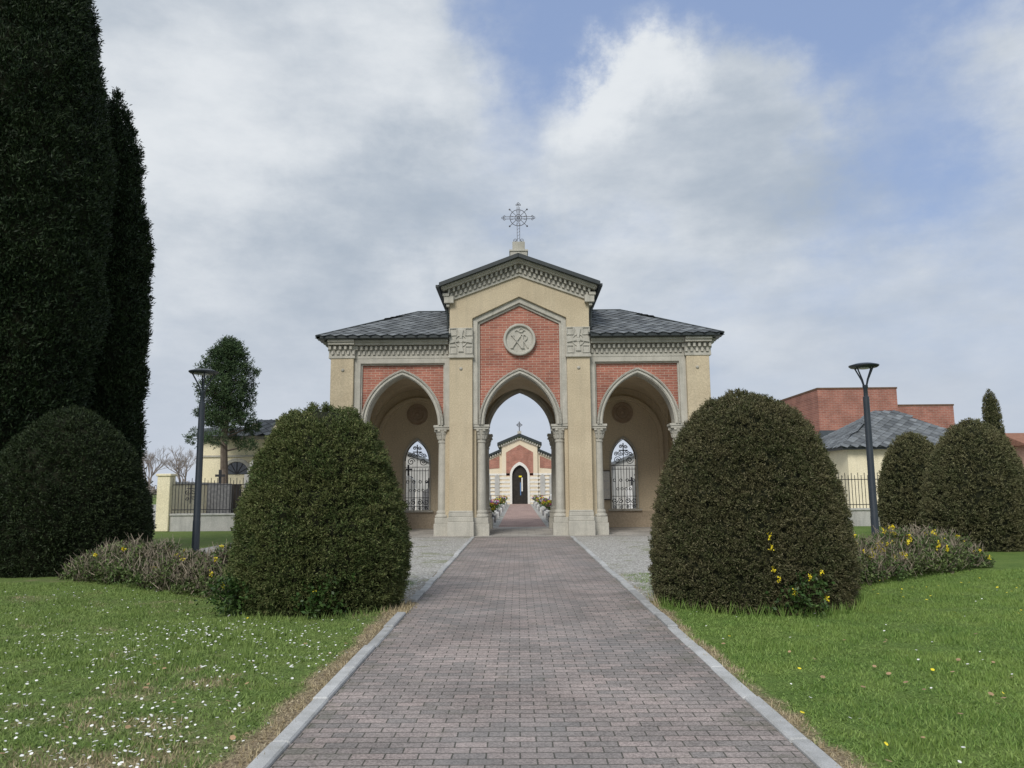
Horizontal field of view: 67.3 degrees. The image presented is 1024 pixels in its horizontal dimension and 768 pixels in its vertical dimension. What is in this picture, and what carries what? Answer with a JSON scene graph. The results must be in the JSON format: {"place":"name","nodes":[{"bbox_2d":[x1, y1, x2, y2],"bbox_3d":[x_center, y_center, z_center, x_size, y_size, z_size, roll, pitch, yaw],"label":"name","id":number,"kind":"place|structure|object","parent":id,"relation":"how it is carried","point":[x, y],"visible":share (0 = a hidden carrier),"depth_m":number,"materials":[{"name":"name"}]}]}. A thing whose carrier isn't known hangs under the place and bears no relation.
{"place":"outdoors","nodes":[
{"label":"outdoors","id":0,"kind":"place"},
{"bbox_2d":[152,504,548,529],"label":"cemetery gravel","id":1,"kind":"structure","parent":0,"point":[502,514],"depth_m":45.43,"materials":[{"name":"grey gravel"}]},
{"bbox_2d":[142,451,163,489],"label":"bare tree","id":2,"kind":"object","parent":1,"relation":"on","point":[150,464],"visible":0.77,"depth_m":92.11,"materials":[{"name":"grey plant"}]},
{"bbox_2d":[164,451,195,481],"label":"bare tree","id":3,"kind":"object","parent":1,"relation":"on","point":[183,465],"visible":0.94,"depth_m":89.44,"materials":[{"name":"grey plant"}]},
{"bbox_2d":[174,482,216,512],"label":"side wall","id":4,"kind":"structure","parent":1,"relation":"on","point":[181,491],"depth_m":33.20,"materials":[{"name":"yellow paint"}]},
{"bbox_2d":[206,470,231,512],"bbox_3d":[-12.616,4.953,33.142,1.200,2.500,0.400,-1,-8,0],"label":"grave monument","id":5,"kind":"object","parent":1,"relation":"on","point":[216,495],"visible":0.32,"depth_m":33.04,"materials":[{"name":"stone"}]},
{"bbox_2d":[182,335,263,483],"bbox_3d":[-13.576,2.055,36.255,3.637,9.108,3.338,-7,-10,39],"label":"pine tree","id":6,"kind":"object","parent":1,"relation":"on","point":[225,360],"visible":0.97,"depth_m":35.93,"materials":[{"name":"green plant"}]},
{"bbox_2d":[195,419,276,512],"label":"mausoleum","id":7,"kind":"structure","parent":1,"relation":"on","point":[238,464],"depth_m":37.91,"materials":[{"name":"yellow paint"}]},
{"bbox_2d":[231,485,241,512],"bbox_3d":[-13.724,5.878,37.658,0.900,1.900,0.060,-1,-8,0],"label":"door","id":8,"kind":"structure","parent":7,"relation":"in","point":[234,499],"depth_m":37.68,"materials":[{"name":"black metal"}]},
{"bbox_2d":[228,462,247,473],"bbox_3d":[-13.538,4.146,37.874,1.200,0.613,0.095,-1,-8,0],"label":"lunette window","id":9,"kind":"structure","parent":7,"relation":"in","point":[236,467],"depth_m":37.85,"materials":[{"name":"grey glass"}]},
{"bbox_2d":[244,460,252,487],"bbox_3d":[-11.412,4.800,33.758,0.900,2.950,0.600,-1,-8,0],"label":"grave monument","id":10,"kind":"object","parent":1,"relation":"on","point":[246,477],"visible":0.12,"depth_m":33.65,"materials":[{"name":"stone"}]},
{"bbox_2d":[406,465,415,509],"bbox_3d":[-4.815,5.119,35.677,1.000,2.729,0.500,-1,-8,0],"label":"tombstone","id":11,"kind":"object","parent":1,"relation":"on","point":[413,492],"visible":0.22,"depth_m":35.60,"materials":[{"name":"stone"}]},
{"bbox_2d":[412,477,417,509],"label":"tombstone","id":12,"kind":"object","parent":1,"relation":"on","point":[416,499],"visible":0.07,"depth_m":43.30,"materials":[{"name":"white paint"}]},
{"bbox_2d":[406,452,428,509],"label":"burial chapel","id":13,"kind":"structure","parent":1,"relation":"on","point":[417,465],"depth_m":52.21,"materials":[{"name":"stone"}]},
{"bbox_2d":[423,478,428,509],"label":"tombstone","id":14,"kind":"object","parent":1,"relation":"on","point":[427,492],"visible":0.15,"depth_m":40.71,"materials":[{"name":"stone"}]},
{"bbox_2d":[490,503,495,522],"bbox_3d":[-1.629,6.142,36.912,1.896,0.984,0.905,-1,-8,0],"label":"grave","id":15,"kind":"object","parent":1,"relation":"on","point":[493,516],"visible":0.12,"depth_m":36.56,"materials":[{"name":"stone"}]},
{"bbox_2d":[491,502,499,519],"bbox_3d":[-1.589,6.477,39.621,1.930,1.048,1.117,-1,-8,0],"label":"grave","id":16,"kind":"object","parent":1,"relation":"on","point":[495,505],"visible":0.12,"depth_m":39.69,"materials":[{"name":"stone"}]},
{"bbox_2d":[541,499,547,515],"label":"grave","id":17,"kind":"object","parent":1,"relation":"on","point":[545,509],"visible":0.19,"depth_m":45.35,"materials":[{"name":"stone"}]},
{"bbox_2d":[540,499,551,517],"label":"grave","id":18,"kind":"object","parent":1,"relation":"on","point":[546,511],"visible":0.2,"depth_m":42.11,"materials":[{"name":"stone"}]},
{"bbox_2d":[542,501,551,519],"bbox_3d":[2.547,6.463,39.609,1.998,1.007,1.376,-1,-8,0],"label":"grave","id":19,"kind":"object","parent":1,"relation":"on","point":[547,503],"visible":0.21,"depth_m":39.22,"materials":[{"name":"stone"}]},
{"bbox_2d":[626,477,632,508],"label":"tombstone","id":20,"kind":"object","parent":1,"relation":"on","point":[629,494],"visible":0.38,"depth_m":45.78,"materials":[{"name":"stone"}]},
{"bbox_2d":[632,480,635,507],"bbox_3d":[6.309,5.423,38.166,1.000,2.619,0.500,-1,-8,0],"label":"tombstone","id":21,"kind":"object","parent":1,"relation":"on","point":[633,494],"visible":0.07,"depth_m":38.08,"materials":[{"name":"stone"}]},
{"bbox_2d":[1005,433,1023,466],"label":"village house","id":22,"kind":"structure","parent":1,"relation":"on","point":[1017,441],"depth_m":79.07,"materials":[{"name":"ceramic"}]},
{"bbox_2d":[0,495,1023,767],"bbox_3d":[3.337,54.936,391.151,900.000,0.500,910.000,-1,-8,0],"label":"ground","id":23,"kind":"structure","parent":0,"point":[1006,561],"depth_m":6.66,"materials":[{"name":"green plant"}]},
{"bbox_2d":[0,0,119,451],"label":"cypress tree","id":24,"kind":"object","parent":23,"relation":"on","point":[57,173],"visible":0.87,"depth_m":18.31,"materials":[{"name":"green plant"}]},
{"bbox_2d":[0,404,156,577],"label":"topiary bush","id":25,"kind":"object","parent":23,"relation":"on","point":[73,480],"visible":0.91,"depth_m":15.23,"materials":[{"name":"green plant"}]},
{"bbox_2d":[87,86,157,474],"bbox_3d":[-11.681,-2.102,22.161,2.932,13.614,3.088,-1,-8,0],"label":"cypress tree","id":26,"kind":"object","parent":23,"relation":"on","point":[121,374],"visible":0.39,"depth_m":21.73,"materials":[{"name":"green plant"}]},
{"bbox_2d":[56,533,231,598],"bbox_3d":[-5.967,3.089,13.251,5.449,1.021,1.424,-6,-10,35],"label":"hedge","id":27,"kind":"object","parent":23,"relation":"on","point":[148,564],"visible":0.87,"depth_m":12.89,"materials":[{"name":"green plant"}]},
{"bbox_2d":[142,445,172,481],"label":"bare tree","id":28,"kind":"object","parent":23,"relation":"on","point":[156,470],"visible":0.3,"depth_m":97.65,"materials":[{"name":"grey plant"}]},
{"bbox_2d":[150,479,189,497],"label":"distant trees","id":29,"kind":"object","parent":23,"relation":"on","point":[154,491],"depth_m":198.19,"materials":[{"name":"grey plant"}]},
{"bbox_2d":[159,446,193,481],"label":"bare tree","id":30,"kind":"object","parent":23,"relation":"on","point":[181,462],"visible":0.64,"depth_m":95.03,"materials":[{"name":"grey plant"}]},
{"bbox_2d":[155,474,249,531],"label":"boundary wall","id":31,"kind":"structure","parent":23,"relation":"on","point":[167,518],"depth_m":30.91,"materials":[{"name":"concrete"}]},
{"bbox_2d":[194,557,256,615],"bbox_3d":[-3.669,2.658,9.979,0.818,0.870,0.580,-3,-8,18],"label":"mahonia shrub","id":32,"kind":"object","parent":23,"relation":"on","point":[229,581],"visible":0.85,"depth_m":9.93,"materials":[{"name":"green plant"}]},
{"bbox_2d":[220,401,413,617],"bbox_3d":[-2.702,1.708,10.989,2.632,2.981,2.577,-1,-8,0],"label":"topiary bush","id":33,"kind":"object","parent":23,"relation":"on","point":[320,497],"visible":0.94,"depth_m":10.13,"materials":[{"name":"green plant"}]},
{"bbox_2d":[290,573,354,619],"bbox_3d":[-2.384,2.675,9.740,0.853,0.596,0.581,-1,-8,0],"label":"mahonia shrub","id":34,"kind":"object","parent":23,"relation":"on","point":[312,602],"visible":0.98,"depth_m":9.63,"materials":[{"name":"green plant"}]},
{"bbox_2d":[201,537,470,603],"bbox_3d":[-5.073,4.136,18.303,7.285,0.001,15.300,-1,-8,0],"label":"gravel area","id":35,"kind":"object","parent":23,"relation":"on","point":[431,557],"visible":0.17,"depth_m":18.69,"materials":[{"name":"grey gravel"}]},
{"bbox_2d":[188,369,218,552],"bbox_3d":[-7.303,1.863,17.975,0.670,4.460,0.670,-1,-8,0],"label":"street lamp","id":36,"kind":"object","parent":35,"relation":"on","point":[198,490],"visible":0.89,"depth_m":17.94,"materials":[{"name":"metal"}]},
{"bbox_2d":[246,536,474,767],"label":"kerb","id":37,"kind":"structure","parent":23,"relation":"on","point":[280,743],"depth_m":6.07,"materials":[{"name":"stone"}]},
{"bbox_2d":[0,633,1012,762],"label":"fallen leaves","id":38,"kind":"object","parent":23,"relation":"on","point":[232,737],"visible":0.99,"depth_m":5.95,"materials":[{"name":"brown plant"}]},
{"bbox_2d":[0,586,1014,767],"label":"daisies","id":39,"kind":"object","parent":23,"relation":"on","point":[169,727],"visible":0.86,"depth_m":5.98,"materials":[{"name":"white plant"}]},
{"bbox_2d":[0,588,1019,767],"bbox_3d":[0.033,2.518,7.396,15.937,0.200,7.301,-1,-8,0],"label":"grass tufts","id":40,"kind":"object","parent":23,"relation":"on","point":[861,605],"visible":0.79,"depth_m":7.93,"materials":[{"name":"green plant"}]},
{"bbox_2d":[489,422,550,503],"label":"chapel","id":41,"kind":"structure","parent":23,"relation":"on","point":[530,458],"depth_m":79.61,"materials":[{"name":"paint"}]},
{"bbox_2d":[495,475,499,494],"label":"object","id":42,"kind":"structure","parent":41,"relation":"in","point":[497,480],"depth_m":79.51,"materials":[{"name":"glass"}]},
{"bbox_2d":[512,465,527,503],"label":"door","id":43,"kind":"structure","parent":41,"relation":"in","point":[519,475],"depth_m":79.48,"materials":[{"name":"brown paint"}]},
{"bbox_2d":[540,474,544,494],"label":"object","id":44,"kind":"structure","parent":41,"relation":"in","point":[542,478],"depth_m":79.48,"materials":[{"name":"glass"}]},
{"bbox_2d":[549,475,550,493],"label":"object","id":45,"kind":"structure","parent":41,"relation":"in","point":[550,475],"depth_m":79.48,"materials":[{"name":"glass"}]},
{"bbox_2d":[136,580,1020,745],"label":"dandelions","id":46,"kind":"object","parent":23,"relation":"on","point":[932,669],"visible":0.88,"depth_m":6.62,"materials":[{"name":"yellow plant"}]},
{"bbox_2d":[574,536,663,600],"bbox_3d":[5.643,4.053,18.325,7.285,0.001,15.100,-1,-8,0],"label":"gravel area","id":47,"kind":"object","parent":23,"relation":"on","point":[620,555],"visible":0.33,"depth_m":18.56,"materials":[{"name":"grey gravel"}]},
{"bbox_2d":[611,453,634,508],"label":"burial chapel","id":48,"kind":"structure","parent":23,"relation":"on","point":[621,473],"depth_m":52.09,"materials":[{"name":"stone"}]},
{"bbox_2d":[570,536,841,767],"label":"kerb","id":49,"kind":"structure","parent":23,"relation":"on","point":[815,755],"depth_m":6.02,"materials":[{"name":"concrete"}]},
{"bbox_2d":[647,387,863,615],"bbox_3d":[3.387,1.593,11.110,2.966,3.133,3.000,-1,-8,0],"label":"topiary bush","id":50,"kind":"object","parent":23,"relation":"on","point":[743,474],"visible":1,"depth_m":10.12,"materials":[{"name":"green plant"}]},
{"bbox_2d":[763,532,834,617],"bbox_3d":[3.592,2.416,9.664,0.905,1.108,0.622,-2,-8,14],"label":"mahonia shrub","id":51,"kind":"object","parent":23,"relation":"on","point":[805,598],"visible":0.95,"depth_m":9.54,"materials":[{"name":"green plant"}]},
{"bbox_2d":[617,568,1023,767],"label":"grass","id":52,"kind":"structure","parent":23,"relation":"on","point":[933,592],"depth_m":7.10,"materials":[{"name":"green plant"}]},
{"bbox_2d":[838,473,880,525],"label":"boundary wall","id":53,"kind":"structure","parent":23,"relation":"on","point":[860,517],"depth_m":30.72,"materials":[{"name":"concrete"}]},
{"bbox_2d":[848,362,878,537],"bbox_3d":[8.316,1.722,17.861,0.670,4.460,0.670,-1,-8,0],"label":"street lamp","id":54,"kind":"object","parent":23,"relation":"on","point":[874,518],"visible":0.91,"depth_m":17.84,"materials":[{"name":"metal"}]},
{"bbox_2d":[876,431,934,531],"bbox_3d":[12.927,3.217,24.689,2.431,3.518,2.364,-1,-8,0],"label":"topiary bush","id":55,"kind":"object","parent":23,"relation":"on","point":[904,464],"visible":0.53,"depth_m":24.21,"materials":[{"name":"green plant"}]},
{"bbox_2d":[853,519,995,586],"bbox_3d":[6.768,2.982,13.874,5.880,1.118,1.440,5,-10,-36],"label":"hedge","id":56,"kind":"object","parent":23,"relation":"on","point":[908,551],"visible":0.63,"depth_m":13.78,"materials":[{"name":"green plant"}]},
{"bbox_2d":[917,417,1023,551],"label":"topiary bush","id":57,"kind":"object","parent":23,"relation":"on","point":[973,484],"visible":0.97,"depth_m":18.94,"materials":[{"name":"green plant"}]},
{"bbox_2d":[981,389,1006,437],"bbox_3d":[18.769,2.832,29.737,0.987,5.388,0.985,-1,-8,0],"label":"cypress tree","id":58,"kind":"object","parent":23,"relation":"on","point":[991,411],"visible":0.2,"depth_m":29.82,"materials":[{"name":"green plant"}]},
{"bbox_2d":[499,504,545,526],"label":"cemetery path","id":59,"kind":"structure","parent":0,"point":[520,515],"depth_m":42.18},
{"bbox_2d":[408,527,651,537],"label":"porch pavement","id":60,"kind":"structure","parent":0,"point":[546,531],"depth_m":28.00,"materials":[{"name":"grey stone"}]},
{"bbox_2d":[315,202,724,536],"bbox_3d":[0.291,-0.312,29.590,14.388,11.774,6.662,-1,-8,0],"label":"gatehouse","id":61,"kind":"object","parent":60,"relation":"on","point":[595,385],"visible":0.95,"depth_m":27.07,"materials":[{"name":"beige paint"}]},
{"bbox_2d":[603,470,610,499],"bbox_3d":[3.855,4.121,31.329,0.300,1.200,0.060,-1,-8,0],"label":"notice board","id":62,"kind":"object","parent":61,"relation":"attached to","point":[607,490],"visible":0.89,"depth_m":31.30,"materials":[{"name":"metal"}]},
{"bbox_2d":[270,536,816,767],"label":"path","id":63,"kind":"structure","parent":0,"point":[531,652],"depth_m":6.16,"materials":[{"name":"brick"}]},
{"bbox_2d":[92,0,1023,490],"label":"sky","id":64,"kind":"structure","parent":0,"point":[825,187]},
{"bbox_2d":[818,430,835,437],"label":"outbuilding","id":65,"kind":"structure","parent":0,"point":[825,432],"depth_m":55.69,"materials":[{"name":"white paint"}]},
{"bbox_2d":[781,387,954,433],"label":"brick building","id":66,"kind":"structure","parent":0,"point":[830,408],"depth_m":70.27,"materials":[{"name":"red brick"}]},
{"bbox_2d":[822,410,947,507],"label":"yellow house","id":67,"kind":"structure","parent":0,"point":[846,446],"depth_m":40.34,"materials":[{"name":"paint"}]}
]}

